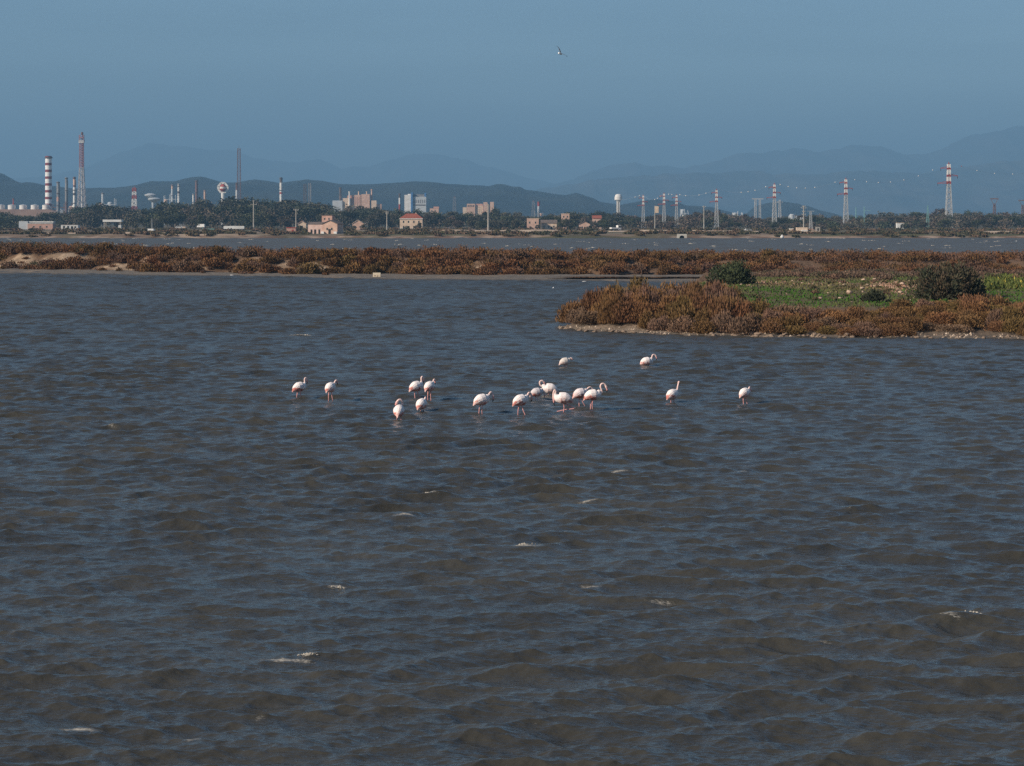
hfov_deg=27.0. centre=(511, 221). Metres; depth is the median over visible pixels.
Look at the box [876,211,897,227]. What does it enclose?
woodland tree
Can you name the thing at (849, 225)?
woodland tree
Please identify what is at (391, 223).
woodland tree
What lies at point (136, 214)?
woodland tree
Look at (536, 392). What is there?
flamingo
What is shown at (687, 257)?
scrub bush
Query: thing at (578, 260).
scrub bush
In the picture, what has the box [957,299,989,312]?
scrub bush
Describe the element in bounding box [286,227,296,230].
brick hut
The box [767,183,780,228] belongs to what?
pylon
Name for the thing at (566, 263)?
scrub bush
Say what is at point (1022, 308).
scrub bush
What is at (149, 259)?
scrub bush
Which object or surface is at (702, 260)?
scrub bush
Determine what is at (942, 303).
scrub bush
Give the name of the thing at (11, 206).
storage tank
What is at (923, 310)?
scrub bush
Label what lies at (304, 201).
lattice column
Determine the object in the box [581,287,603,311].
scrub bush
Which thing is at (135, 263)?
scrub bush
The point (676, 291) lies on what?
scrub bush
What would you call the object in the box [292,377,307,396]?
flamingo
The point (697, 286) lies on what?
scrub bush
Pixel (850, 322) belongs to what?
scrub bush
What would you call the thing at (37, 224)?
long shed
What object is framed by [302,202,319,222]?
woodland tree
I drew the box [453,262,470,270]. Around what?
scrub bush
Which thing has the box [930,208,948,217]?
woodland tree
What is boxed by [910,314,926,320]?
scrub bush
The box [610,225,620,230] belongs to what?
box truck
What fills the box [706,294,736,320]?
scrub bush
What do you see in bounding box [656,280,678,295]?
scrub bush
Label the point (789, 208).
hills
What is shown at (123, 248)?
scrub bush
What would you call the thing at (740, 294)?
scrub bush
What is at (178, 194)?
refinery column
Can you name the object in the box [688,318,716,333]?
scrub bush
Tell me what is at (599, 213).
woodland tree
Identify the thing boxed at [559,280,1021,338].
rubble
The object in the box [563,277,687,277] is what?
mud pool
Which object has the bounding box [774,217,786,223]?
woodland tree
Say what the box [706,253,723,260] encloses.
scrub bush
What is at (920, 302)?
scrub bush
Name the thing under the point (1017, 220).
woodland tree
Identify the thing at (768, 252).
scrub bush
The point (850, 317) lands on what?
scrub bush
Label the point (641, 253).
scrub bush
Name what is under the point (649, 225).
woodland tree
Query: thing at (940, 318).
scrub bush
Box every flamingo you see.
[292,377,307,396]
[325,380,337,400]
[393,399,404,419]
[409,376,424,397]
[416,397,426,410]
[424,379,435,399]
[473,391,493,413]
[512,392,532,413]
[531,388,545,399]
[539,380,558,394]
[552,389,574,411]
[559,357,572,366]
[572,386,592,405]
[583,383,607,410]
[640,354,656,365]
[666,381,679,400]
[739,386,751,403]
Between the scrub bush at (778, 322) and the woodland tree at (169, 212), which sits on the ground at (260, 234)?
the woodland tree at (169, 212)
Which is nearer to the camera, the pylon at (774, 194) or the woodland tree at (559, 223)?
the woodland tree at (559, 223)
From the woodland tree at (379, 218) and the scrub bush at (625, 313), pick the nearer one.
the scrub bush at (625, 313)
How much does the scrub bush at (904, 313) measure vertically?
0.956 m
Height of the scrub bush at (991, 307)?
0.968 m
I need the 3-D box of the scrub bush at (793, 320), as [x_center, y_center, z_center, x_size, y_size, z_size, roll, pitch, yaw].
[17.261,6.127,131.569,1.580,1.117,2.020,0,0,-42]
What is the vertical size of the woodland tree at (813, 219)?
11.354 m
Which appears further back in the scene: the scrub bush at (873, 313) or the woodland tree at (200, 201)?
the woodland tree at (200, 201)
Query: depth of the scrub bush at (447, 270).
268.73 m
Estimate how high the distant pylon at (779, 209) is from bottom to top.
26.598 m
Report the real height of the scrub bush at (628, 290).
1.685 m
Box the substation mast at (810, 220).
[809,211,812,229]
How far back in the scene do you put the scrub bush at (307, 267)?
272.20 m
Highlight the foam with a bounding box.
[46,238,1000,655]
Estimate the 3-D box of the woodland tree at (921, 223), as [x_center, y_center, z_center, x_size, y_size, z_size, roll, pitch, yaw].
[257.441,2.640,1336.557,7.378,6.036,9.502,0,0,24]
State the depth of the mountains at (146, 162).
25055.67 m
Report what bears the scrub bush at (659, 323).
on the terrain at (625, 326)
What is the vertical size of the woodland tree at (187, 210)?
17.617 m
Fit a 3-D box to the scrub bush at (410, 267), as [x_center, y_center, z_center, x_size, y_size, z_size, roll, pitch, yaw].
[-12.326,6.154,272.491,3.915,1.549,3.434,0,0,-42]
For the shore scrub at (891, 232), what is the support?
on the ground at (260, 234)
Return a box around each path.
[441,229,559,231]
[609,230,730,231]
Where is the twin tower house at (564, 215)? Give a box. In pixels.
[561,213,569,227]
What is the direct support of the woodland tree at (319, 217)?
on the ground at (260, 234)
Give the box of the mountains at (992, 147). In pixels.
[539,126,1023,188]
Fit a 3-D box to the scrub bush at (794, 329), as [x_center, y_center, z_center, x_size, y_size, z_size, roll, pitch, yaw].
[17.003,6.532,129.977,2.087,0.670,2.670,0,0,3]
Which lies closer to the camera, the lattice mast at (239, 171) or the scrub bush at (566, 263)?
the scrub bush at (566, 263)
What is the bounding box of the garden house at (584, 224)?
[579,221,589,228]
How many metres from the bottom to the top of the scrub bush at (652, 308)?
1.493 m
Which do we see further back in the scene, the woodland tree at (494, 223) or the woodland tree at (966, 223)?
the woodland tree at (966, 223)
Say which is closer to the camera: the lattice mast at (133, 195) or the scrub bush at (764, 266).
the scrub bush at (764, 266)
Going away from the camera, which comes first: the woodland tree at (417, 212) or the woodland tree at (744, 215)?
the woodland tree at (744, 215)
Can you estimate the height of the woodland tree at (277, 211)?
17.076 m
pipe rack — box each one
[51,205,76,214]
[98,198,115,225]
[163,193,176,203]
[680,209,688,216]
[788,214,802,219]
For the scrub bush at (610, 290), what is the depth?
139.74 m
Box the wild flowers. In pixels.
[984,273,1023,289]
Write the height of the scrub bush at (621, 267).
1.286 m
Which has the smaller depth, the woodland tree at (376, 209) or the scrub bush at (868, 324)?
the scrub bush at (868, 324)
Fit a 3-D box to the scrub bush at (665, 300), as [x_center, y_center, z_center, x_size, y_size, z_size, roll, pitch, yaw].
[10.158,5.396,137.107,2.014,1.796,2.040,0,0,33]
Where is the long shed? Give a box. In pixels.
[19,221,55,228]
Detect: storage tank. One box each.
[8,204,15,208]
[19,204,26,208]
[31,204,38,208]
[42,204,49,208]
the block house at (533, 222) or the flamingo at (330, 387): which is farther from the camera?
the block house at (533, 222)
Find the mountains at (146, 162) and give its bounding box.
[13,143,554,190]
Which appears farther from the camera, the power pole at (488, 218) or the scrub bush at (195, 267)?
the power pole at (488, 218)
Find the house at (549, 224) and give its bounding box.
[540,220,556,229]
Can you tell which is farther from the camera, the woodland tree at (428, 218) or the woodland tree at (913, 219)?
the woodland tree at (913, 219)
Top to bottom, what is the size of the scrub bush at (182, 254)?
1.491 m
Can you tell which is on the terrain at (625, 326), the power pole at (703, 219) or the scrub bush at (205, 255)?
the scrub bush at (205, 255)
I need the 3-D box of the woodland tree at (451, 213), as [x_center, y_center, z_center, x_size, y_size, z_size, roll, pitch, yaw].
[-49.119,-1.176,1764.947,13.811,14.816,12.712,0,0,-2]
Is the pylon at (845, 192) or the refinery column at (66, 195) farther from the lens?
the refinery column at (66, 195)
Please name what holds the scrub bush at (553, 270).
on the terrain at (625, 326)
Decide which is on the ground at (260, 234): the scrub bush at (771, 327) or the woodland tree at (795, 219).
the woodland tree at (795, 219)
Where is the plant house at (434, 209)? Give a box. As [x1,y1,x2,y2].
[430,207,438,212]
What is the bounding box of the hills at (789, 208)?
[746,201,849,219]
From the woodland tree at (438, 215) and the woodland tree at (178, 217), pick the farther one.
the woodland tree at (438, 215)
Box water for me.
[0,237,1023,765]
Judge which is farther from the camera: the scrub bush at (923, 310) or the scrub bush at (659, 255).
the scrub bush at (659, 255)
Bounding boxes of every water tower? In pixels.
[217,182,228,224]
[615,194,621,216]
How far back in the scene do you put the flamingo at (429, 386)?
83.17 m
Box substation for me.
[796,227,819,230]
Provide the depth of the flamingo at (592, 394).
78.77 m
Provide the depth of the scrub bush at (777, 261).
269.26 m
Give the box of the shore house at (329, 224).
[308,215,343,233]
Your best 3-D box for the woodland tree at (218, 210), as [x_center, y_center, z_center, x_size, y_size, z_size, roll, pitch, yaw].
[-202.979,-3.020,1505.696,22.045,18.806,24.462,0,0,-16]
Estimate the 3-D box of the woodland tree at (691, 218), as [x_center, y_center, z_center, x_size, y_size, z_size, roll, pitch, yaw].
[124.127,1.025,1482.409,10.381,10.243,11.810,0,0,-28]
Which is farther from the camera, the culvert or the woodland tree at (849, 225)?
the woodland tree at (849, 225)
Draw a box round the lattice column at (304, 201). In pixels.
[303,183,310,202]
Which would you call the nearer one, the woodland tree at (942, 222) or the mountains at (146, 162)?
the woodland tree at (942, 222)
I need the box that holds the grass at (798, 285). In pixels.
[700,275,1023,308]
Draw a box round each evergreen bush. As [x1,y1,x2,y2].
[705,258,756,284]
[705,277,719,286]
[860,288,889,302]
[902,259,987,299]
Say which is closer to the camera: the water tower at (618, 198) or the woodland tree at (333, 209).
the woodland tree at (333, 209)
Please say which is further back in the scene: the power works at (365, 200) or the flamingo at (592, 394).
the power works at (365, 200)
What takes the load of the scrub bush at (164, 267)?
on the terrain at (625, 326)
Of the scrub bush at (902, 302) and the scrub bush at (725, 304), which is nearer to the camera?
the scrub bush at (725, 304)
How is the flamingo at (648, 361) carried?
in the water
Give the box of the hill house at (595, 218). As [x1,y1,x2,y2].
[592,215,601,228]
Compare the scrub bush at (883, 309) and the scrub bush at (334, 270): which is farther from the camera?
the scrub bush at (334, 270)
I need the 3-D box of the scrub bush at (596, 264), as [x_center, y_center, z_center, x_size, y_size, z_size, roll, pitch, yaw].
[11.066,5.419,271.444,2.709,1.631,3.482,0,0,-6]
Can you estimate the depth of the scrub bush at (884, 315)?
132.99 m
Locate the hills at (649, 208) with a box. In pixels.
[613,199,740,217]
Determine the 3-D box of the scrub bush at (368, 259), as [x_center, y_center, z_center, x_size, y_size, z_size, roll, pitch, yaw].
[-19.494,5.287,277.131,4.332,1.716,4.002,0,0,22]
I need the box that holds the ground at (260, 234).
[0,223,1023,237]
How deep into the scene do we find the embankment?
2620.00 m
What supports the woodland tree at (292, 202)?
on the ground at (260, 234)
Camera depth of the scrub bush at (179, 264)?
283.24 m
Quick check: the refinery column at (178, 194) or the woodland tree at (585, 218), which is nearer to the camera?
the woodland tree at (585, 218)
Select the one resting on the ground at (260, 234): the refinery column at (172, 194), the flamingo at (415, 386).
the refinery column at (172, 194)
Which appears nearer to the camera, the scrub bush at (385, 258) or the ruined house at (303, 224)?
the scrub bush at (385, 258)
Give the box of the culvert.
[677,234,686,237]
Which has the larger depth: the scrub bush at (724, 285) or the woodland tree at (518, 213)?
the woodland tree at (518, 213)
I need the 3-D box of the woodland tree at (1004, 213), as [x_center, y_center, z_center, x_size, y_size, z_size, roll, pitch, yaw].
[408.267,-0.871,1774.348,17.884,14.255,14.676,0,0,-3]
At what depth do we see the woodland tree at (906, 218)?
1546.38 m
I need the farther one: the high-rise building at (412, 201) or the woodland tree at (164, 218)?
the high-rise building at (412, 201)
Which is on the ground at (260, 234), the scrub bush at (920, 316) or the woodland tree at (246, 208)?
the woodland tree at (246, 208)
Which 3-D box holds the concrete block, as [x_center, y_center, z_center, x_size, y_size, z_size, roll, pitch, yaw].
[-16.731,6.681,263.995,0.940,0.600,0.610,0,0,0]
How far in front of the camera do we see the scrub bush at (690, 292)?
137.36 m
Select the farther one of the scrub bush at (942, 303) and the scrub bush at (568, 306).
the scrub bush at (568, 306)
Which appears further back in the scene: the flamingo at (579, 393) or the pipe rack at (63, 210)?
the pipe rack at (63, 210)
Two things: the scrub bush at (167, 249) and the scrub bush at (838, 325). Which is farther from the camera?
the scrub bush at (167, 249)
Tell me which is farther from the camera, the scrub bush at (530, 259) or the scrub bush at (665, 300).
the scrub bush at (530, 259)
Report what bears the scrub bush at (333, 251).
on the terrain at (625, 326)
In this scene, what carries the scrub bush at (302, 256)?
on the terrain at (625, 326)
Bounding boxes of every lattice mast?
[131,186,136,209]
[237,148,240,199]
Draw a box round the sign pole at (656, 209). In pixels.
[654,206,658,227]
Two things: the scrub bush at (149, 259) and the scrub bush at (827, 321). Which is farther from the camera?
the scrub bush at (149, 259)
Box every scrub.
[0,226,1023,237]
[0,240,1023,300]
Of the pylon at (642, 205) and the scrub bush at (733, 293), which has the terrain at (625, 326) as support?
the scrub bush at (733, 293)
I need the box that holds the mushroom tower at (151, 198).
[145,193,159,207]
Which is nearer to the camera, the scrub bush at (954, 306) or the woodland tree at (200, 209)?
the scrub bush at (954, 306)
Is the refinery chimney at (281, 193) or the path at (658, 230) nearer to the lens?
the path at (658, 230)
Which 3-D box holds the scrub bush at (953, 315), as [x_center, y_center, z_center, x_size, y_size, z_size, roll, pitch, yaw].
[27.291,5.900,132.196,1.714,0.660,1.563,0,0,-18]
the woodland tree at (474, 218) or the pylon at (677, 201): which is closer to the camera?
the pylon at (677, 201)
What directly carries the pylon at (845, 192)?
on the ground at (260, 234)
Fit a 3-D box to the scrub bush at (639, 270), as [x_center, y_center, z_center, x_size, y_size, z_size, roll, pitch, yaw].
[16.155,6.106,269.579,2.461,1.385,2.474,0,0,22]
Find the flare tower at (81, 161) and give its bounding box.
[77,132,85,208]
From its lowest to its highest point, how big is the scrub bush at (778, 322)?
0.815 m
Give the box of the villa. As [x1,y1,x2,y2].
[399,213,422,228]
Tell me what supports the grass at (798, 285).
on the terrain at (625, 326)
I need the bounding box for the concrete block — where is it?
[373,273,380,276]
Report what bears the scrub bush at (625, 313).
on the terrain at (625, 326)
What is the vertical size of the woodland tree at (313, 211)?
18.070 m
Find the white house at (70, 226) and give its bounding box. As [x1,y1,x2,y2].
[61,224,79,228]
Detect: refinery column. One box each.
[56,182,59,213]
[65,177,67,213]
[171,185,173,203]
[177,184,179,224]
[195,181,197,201]
[537,201,539,216]
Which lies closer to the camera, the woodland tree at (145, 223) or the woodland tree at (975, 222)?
the woodland tree at (975, 222)
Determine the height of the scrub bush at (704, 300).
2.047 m
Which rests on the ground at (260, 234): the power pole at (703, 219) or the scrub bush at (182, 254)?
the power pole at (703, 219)
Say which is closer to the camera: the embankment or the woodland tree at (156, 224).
the woodland tree at (156, 224)
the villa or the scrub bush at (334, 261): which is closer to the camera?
the scrub bush at (334, 261)
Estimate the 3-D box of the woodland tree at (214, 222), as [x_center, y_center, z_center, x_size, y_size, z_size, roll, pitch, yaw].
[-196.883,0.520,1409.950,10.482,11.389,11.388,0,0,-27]
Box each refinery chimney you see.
[73,177,75,208]
[279,177,282,200]
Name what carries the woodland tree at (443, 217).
on the ground at (260, 234)
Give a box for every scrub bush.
[0,252,9,260]
[0,259,18,268]
[1,242,18,251]
[6,243,18,253]
[16,242,32,252]
[23,263,40,268]
[31,245,61,252]
[37,258,59,265]
[39,260,66,268]
[65,255,85,264]
[78,245,92,252]
[93,242,116,252]
[105,250,122,258]
[113,253,125,262]
[117,246,136,253]
[124,251,142,261]
[126,260,144,268]
[138,263,159,271]
[142,254,162,263]
[152,261,171,271]
[157,246,183,255]
[172,259,188,270]
[175,250,193,259]
[180,261,205,272]
[199,252,219,258]
[201,256,224,266]
[210,244,225,254]
[218,252,236,260]
[232,263,259,272]
[239,247,256,256]
[240,258,259,265]
[258,253,283,262]
[258,263,281,272]
[281,268,297,273]
[282,249,301,257]
[286,256,299,265]
[295,252,318,261]
[295,261,323,273]
[317,248,341,257]
[319,257,341,265]
[324,266,348,273]
[338,254,356,265]
[341,247,358,256]
[342,262,364,273]
[346,256,378,266]
[362,246,393,256]
[362,264,382,273]
[374,260,388,269]
[378,255,401,264]
[401,264,425,274]
[402,255,426,264]
[418,248,446,258]
[421,262,443,272]
[426,254,447,265]
[436,266,457,274]
[441,251,460,259]
[443,259,468,266]
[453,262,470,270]
[460,265,478,274]
[468,247,487,259]
[477,262,500,270]
[479,266,497,274]
[495,251,521,259]
[498,267,521,274]
[499,258,519,268]
[510,248,529,258]
[519,257,535,264]
[523,267,538,274]
[529,260,548,268]
[538,265,565,274]
[550,258,574,267]
[555,298,590,322]
[564,266,591,274]
[565,305,586,323]
[569,257,584,263]
[572,309,607,324]
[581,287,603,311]
[586,254,613,261]
[589,257,606,269]
[589,301,603,315]
[597,284,623,305]
[597,292,621,324]
[598,262,619,274]
[599,279,622,296]
[606,291,627,308]
[610,298,642,322]
[613,251,631,261]
[613,262,628,271]
[622,287,635,295]
[625,261,643,268]
[625,275,650,290]
[625,291,633,299]
[629,300,668,321]
[630,284,657,294]
[632,248,650,259]
[632,291,650,305]
[633,264,649,274]
[636,308,658,328]
[637,283,659,305]
[638,257,661,265]
[642,286,669,297]
[646,315,671,330]
[648,250,668,260]
[654,306,669,318]
[656,264,672,274]
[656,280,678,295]
[660,293,678,312]
[662,284,687,297]
[664,300,677,313]
[665,315,695,332]
[666,302,697,325]
[669,264,684,271]
[675,291,694,309]
[676,253,695,261]
[676,266,695,273]
[682,285,701,309]
[686,279,705,294]
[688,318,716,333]
[690,290,715,311]
[692,251,704,259]
[695,292,721,305]
[695,303,712,321]
[696,258,719,266]
[700,261,721,271]
[701,280,729,294]
[702,280,723,296]
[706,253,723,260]
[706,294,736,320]
[710,308,733,332]
[713,291,728,311]
[714,295,745,316]
[718,286,738,299]
[720,284,746,299]
[724,250,753,260]
[726,312,765,334]
[730,300,753,317]
[744,261,761,270]
[746,309,764,324]
[750,261,779,271]
[750,298,771,316]
[754,257,768,264]
[755,319,785,333]
[760,248,776,258]
[760,307,784,320]
[764,316,785,325]
[767,254,790,265]
[775,302,808,314]
[776,311,809,323]
[777,323,808,334]
[780,312,806,327]
[799,307,826,320]
[801,321,823,331]
[805,306,822,311]
[808,316,837,326]
[814,310,849,322]
[815,325,836,334]
[824,308,843,315]
[830,322,851,330]
[835,326,866,335]
[842,315,858,323]
[842,318,868,327]
[843,305,869,318]
[850,326,885,336]
[852,320,877,328]
[862,309,882,318]
[863,315,891,324]
[871,323,886,328]
[876,311,896,317]
[878,307,893,313]
[878,325,907,335]
[881,321,917,330]
[884,316,909,323]
[887,306,918,314]
[887,307,916,317]
[889,297,915,309]
[898,328,916,335]
[901,314,923,330]
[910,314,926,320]
[911,299,936,310]
[915,304,935,317]
[918,304,946,312]
[921,320,940,330]
[923,310,953,323]
[931,299,957,308]
[932,323,974,331]
[943,308,959,312]
[944,299,962,310]
[944,311,957,319]
[952,313,984,327]
[955,293,994,309]
[955,308,979,319]
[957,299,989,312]
[960,292,987,299]
[975,309,990,321]
[982,320,1006,331]
[983,293,1012,305]
[985,307,1003,325]
[987,302,1010,311]
[999,304,1023,321]
[1000,315,1023,332]
[1010,304,1023,315]
[1013,299,1023,306]
[1016,320,1023,335]
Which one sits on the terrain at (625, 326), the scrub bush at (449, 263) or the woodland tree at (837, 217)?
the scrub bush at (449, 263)
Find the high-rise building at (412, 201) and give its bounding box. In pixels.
[404,192,426,214]
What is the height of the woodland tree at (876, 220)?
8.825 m
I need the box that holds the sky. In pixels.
[0,0,1023,183]
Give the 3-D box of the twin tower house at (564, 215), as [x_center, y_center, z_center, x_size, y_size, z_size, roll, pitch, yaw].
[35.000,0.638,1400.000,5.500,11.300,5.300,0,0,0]
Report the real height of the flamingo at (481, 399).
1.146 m
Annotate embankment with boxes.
[0,209,55,220]
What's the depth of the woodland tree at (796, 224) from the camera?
1390.38 m
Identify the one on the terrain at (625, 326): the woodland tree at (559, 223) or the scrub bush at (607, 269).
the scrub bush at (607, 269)
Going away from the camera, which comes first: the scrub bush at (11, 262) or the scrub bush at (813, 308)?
the scrub bush at (813, 308)
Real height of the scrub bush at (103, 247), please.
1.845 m
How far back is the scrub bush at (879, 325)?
129.60 m
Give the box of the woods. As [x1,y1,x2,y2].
[0,200,1023,228]
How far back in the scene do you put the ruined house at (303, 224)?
1268.00 m
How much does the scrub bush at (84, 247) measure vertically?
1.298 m
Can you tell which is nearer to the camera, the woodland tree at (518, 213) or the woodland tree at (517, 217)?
the woodland tree at (517, 217)
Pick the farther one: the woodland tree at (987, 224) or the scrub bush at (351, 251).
the woodland tree at (987, 224)
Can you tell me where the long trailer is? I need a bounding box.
[224,226,244,229]
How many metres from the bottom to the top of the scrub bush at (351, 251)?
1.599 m
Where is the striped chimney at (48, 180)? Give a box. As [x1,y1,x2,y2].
[44,156,52,208]
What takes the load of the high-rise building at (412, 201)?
on the ground at (260, 234)
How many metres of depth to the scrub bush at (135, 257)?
297.44 m
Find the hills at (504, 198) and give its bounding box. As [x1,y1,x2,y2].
[0,173,651,222]
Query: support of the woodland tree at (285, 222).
on the ground at (260, 234)
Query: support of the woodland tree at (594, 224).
on the ground at (260, 234)
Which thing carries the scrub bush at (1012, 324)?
on the terrain at (625, 326)
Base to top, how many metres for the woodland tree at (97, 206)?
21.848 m
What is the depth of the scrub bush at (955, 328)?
129.19 m
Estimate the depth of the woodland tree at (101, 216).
1591.34 m
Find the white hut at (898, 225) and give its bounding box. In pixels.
[896,223,903,228]
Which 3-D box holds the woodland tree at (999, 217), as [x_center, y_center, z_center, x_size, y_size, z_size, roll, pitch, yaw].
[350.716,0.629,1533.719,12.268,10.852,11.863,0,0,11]
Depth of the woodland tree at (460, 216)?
1561.04 m
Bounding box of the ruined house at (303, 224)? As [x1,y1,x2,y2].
[298,221,306,227]
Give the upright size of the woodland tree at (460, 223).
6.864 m
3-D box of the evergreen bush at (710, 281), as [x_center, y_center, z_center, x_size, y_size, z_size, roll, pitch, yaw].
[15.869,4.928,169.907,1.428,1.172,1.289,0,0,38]
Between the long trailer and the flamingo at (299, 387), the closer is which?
the flamingo at (299, 387)
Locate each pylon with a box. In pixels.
[637,195,647,227]
[658,193,668,221]
[671,194,680,227]
[710,189,721,228]
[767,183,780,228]
[778,200,780,216]
[837,178,852,222]
[937,163,957,227]
[990,198,998,213]
[1018,200,1023,213]
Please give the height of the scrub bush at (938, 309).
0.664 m
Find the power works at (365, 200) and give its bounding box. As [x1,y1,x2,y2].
[332,188,381,221]
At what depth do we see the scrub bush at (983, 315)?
131.92 m
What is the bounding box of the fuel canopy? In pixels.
[103,220,122,227]
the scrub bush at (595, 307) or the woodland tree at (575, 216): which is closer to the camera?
the scrub bush at (595, 307)
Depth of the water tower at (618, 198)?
2298.11 m
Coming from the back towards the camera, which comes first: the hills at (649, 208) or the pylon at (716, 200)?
the hills at (649, 208)
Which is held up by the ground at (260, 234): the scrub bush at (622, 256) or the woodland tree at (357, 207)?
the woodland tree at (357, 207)
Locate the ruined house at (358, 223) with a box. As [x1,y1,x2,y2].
[352,220,363,229]
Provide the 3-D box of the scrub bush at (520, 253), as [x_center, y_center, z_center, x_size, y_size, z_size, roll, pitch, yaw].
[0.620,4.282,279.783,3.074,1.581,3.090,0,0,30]
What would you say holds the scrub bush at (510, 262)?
on the terrain at (625, 326)
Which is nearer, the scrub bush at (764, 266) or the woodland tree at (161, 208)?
the scrub bush at (764, 266)
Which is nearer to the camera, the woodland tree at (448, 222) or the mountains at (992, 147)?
the woodland tree at (448, 222)
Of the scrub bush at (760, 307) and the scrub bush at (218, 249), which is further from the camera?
the scrub bush at (218, 249)
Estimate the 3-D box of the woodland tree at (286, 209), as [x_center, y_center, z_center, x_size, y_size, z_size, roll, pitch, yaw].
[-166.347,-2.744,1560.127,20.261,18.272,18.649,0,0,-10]
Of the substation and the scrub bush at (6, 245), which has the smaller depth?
the scrub bush at (6, 245)
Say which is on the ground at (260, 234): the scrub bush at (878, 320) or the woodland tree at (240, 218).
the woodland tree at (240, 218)
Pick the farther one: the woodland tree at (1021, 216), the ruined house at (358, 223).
the woodland tree at (1021, 216)
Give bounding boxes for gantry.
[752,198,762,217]
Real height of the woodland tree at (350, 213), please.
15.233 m
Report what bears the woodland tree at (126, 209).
on the ground at (260, 234)
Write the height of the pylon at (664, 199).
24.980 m
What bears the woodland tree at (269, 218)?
on the ground at (260, 234)
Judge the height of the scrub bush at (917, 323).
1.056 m
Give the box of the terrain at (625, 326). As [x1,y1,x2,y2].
[0,252,1023,338]
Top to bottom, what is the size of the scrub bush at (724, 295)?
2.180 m
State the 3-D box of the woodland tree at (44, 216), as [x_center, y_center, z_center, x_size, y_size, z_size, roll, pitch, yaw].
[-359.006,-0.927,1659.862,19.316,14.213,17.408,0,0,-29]
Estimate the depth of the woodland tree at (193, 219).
1410.51 m
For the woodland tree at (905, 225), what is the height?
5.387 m
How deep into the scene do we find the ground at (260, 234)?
878.30 m
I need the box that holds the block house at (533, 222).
[527,218,538,229]
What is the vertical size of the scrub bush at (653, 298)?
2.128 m
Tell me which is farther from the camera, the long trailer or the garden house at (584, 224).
the garden house at (584, 224)
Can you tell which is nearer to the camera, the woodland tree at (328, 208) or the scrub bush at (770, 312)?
the scrub bush at (770, 312)
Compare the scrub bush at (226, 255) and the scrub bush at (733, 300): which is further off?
the scrub bush at (226, 255)
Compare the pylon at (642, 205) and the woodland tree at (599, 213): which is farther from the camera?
the woodland tree at (599, 213)
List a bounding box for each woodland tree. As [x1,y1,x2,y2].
[4,212,15,216]
[18,216,34,220]
[36,211,60,220]
[55,213,72,223]
[67,206,88,215]
[74,210,102,227]
[85,208,106,227]
[86,202,122,227]
[104,207,124,226]
[110,206,134,227]
[121,212,141,227]
[123,209,141,227]
[137,207,159,227]
[137,216,152,225]
[140,214,153,227]
[148,218,162,228]
[153,206,169,227]
[154,201,191,227]
[158,215,174,227]
[159,206,186,227]
[166,205,183,226]
[167,213,187,225]
[180,206,194,223]
[188,216,197,228]
[190,197,210,208]
[190,213,212,225]
[191,204,209,227]
[206,213,220,228]
[210,204,239,227]
[217,196,259,225]
[218,199,231,224]
[222,214,235,225]
[236,204,262,227]
[236,213,248,226]
[240,211,264,228]
[254,198,276,209]
[258,207,282,225]
[260,213,279,227]
[275,199,302,226]
[275,205,296,227]
[277,216,292,228]
[280,206,302,226]
[289,201,313,207]
[293,214,310,222]
[295,205,327,222]
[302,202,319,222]
[309,202,329,221]
[315,213,337,221]
[318,206,331,220]
[326,203,338,211]
[336,209,358,225]
[344,204,367,224]
[353,210,373,219]
[357,207,381,226]
[363,213,387,226]
[372,210,389,226]
[387,208,403,226]
[387,213,399,227]
[394,213,411,225]
[412,208,427,215]
[420,212,439,227]
[431,212,441,227]
[438,213,447,227]
[442,219,452,227]
[443,216,457,228]
[445,211,458,226]
[452,220,464,227]
[454,214,468,220]
[464,211,478,222]
[466,218,474,228]
[468,216,478,227]
[479,221,489,227]
[481,207,507,220]
[489,220,503,227]
[497,220,510,227]
[507,212,525,220]
[511,214,522,219]
[511,219,521,227]
[519,216,531,227]
[540,215,554,219]
[557,218,568,227]
[562,218,573,227]
[565,211,583,218]
[569,214,581,224]
[580,216,591,222]
[589,210,605,215]
[590,221,598,227]
[597,218,608,228]
[609,216,623,221]
[611,212,628,221]
[618,220,629,228]
[623,216,635,225]
[635,216,649,222]
[647,223,659,227]
[666,221,674,227]
[683,216,698,226]
[689,212,702,225]
[696,209,710,216]
[697,214,712,225]
[708,210,727,218]
[714,214,733,227]
[720,221,728,228]
[729,222,742,227]
[738,213,755,220]
[740,217,753,227]
[768,221,780,227]
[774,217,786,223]
[780,223,790,228]
[789,217,802,223]
[791,221,800,227]
[804,214,819,224]
[815,217,830,221]
[832,215,842,221]
[843,223,856,227]
[861,213,875,227]
[862,217,873,225]
[873,218,884,225]
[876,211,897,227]
[885,216,904,227]
[901,222,909,228]
[902,215,912,222]
[905,216,919,225]
[909,211,927,220]
[917,221,928,227]
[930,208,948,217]
[932,214,947,223]
[936,218,949,227]
[956,214,973,223]
[959,220,972,227]
[967,211,985,223]
[970,219,983,228]
[974,215,992,227]
[982,221,994,227]
[985,213,999,225]
[992,215,1006,227]
[996,212,1010,215]
[1008,216,1022,228]
[1014,214,1023,227]
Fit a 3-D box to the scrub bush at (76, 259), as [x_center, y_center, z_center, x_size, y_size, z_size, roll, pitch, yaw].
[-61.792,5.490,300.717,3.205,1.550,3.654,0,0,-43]
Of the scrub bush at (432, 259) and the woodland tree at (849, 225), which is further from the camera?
the woodland tree at (849, 225)
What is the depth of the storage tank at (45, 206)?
2638.09 m
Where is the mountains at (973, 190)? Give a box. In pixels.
[536,160,1023,218]
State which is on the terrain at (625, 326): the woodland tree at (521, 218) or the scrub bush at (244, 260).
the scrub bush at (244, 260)
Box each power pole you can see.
[250,200,256,227]
[485,204,488,229]
[702,206,705,228]
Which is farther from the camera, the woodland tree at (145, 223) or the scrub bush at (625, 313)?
the woodland tree at (145, 223)
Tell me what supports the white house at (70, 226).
on the ground at (260, 234)
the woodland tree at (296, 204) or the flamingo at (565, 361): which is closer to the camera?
the flamingo at (565, 361)

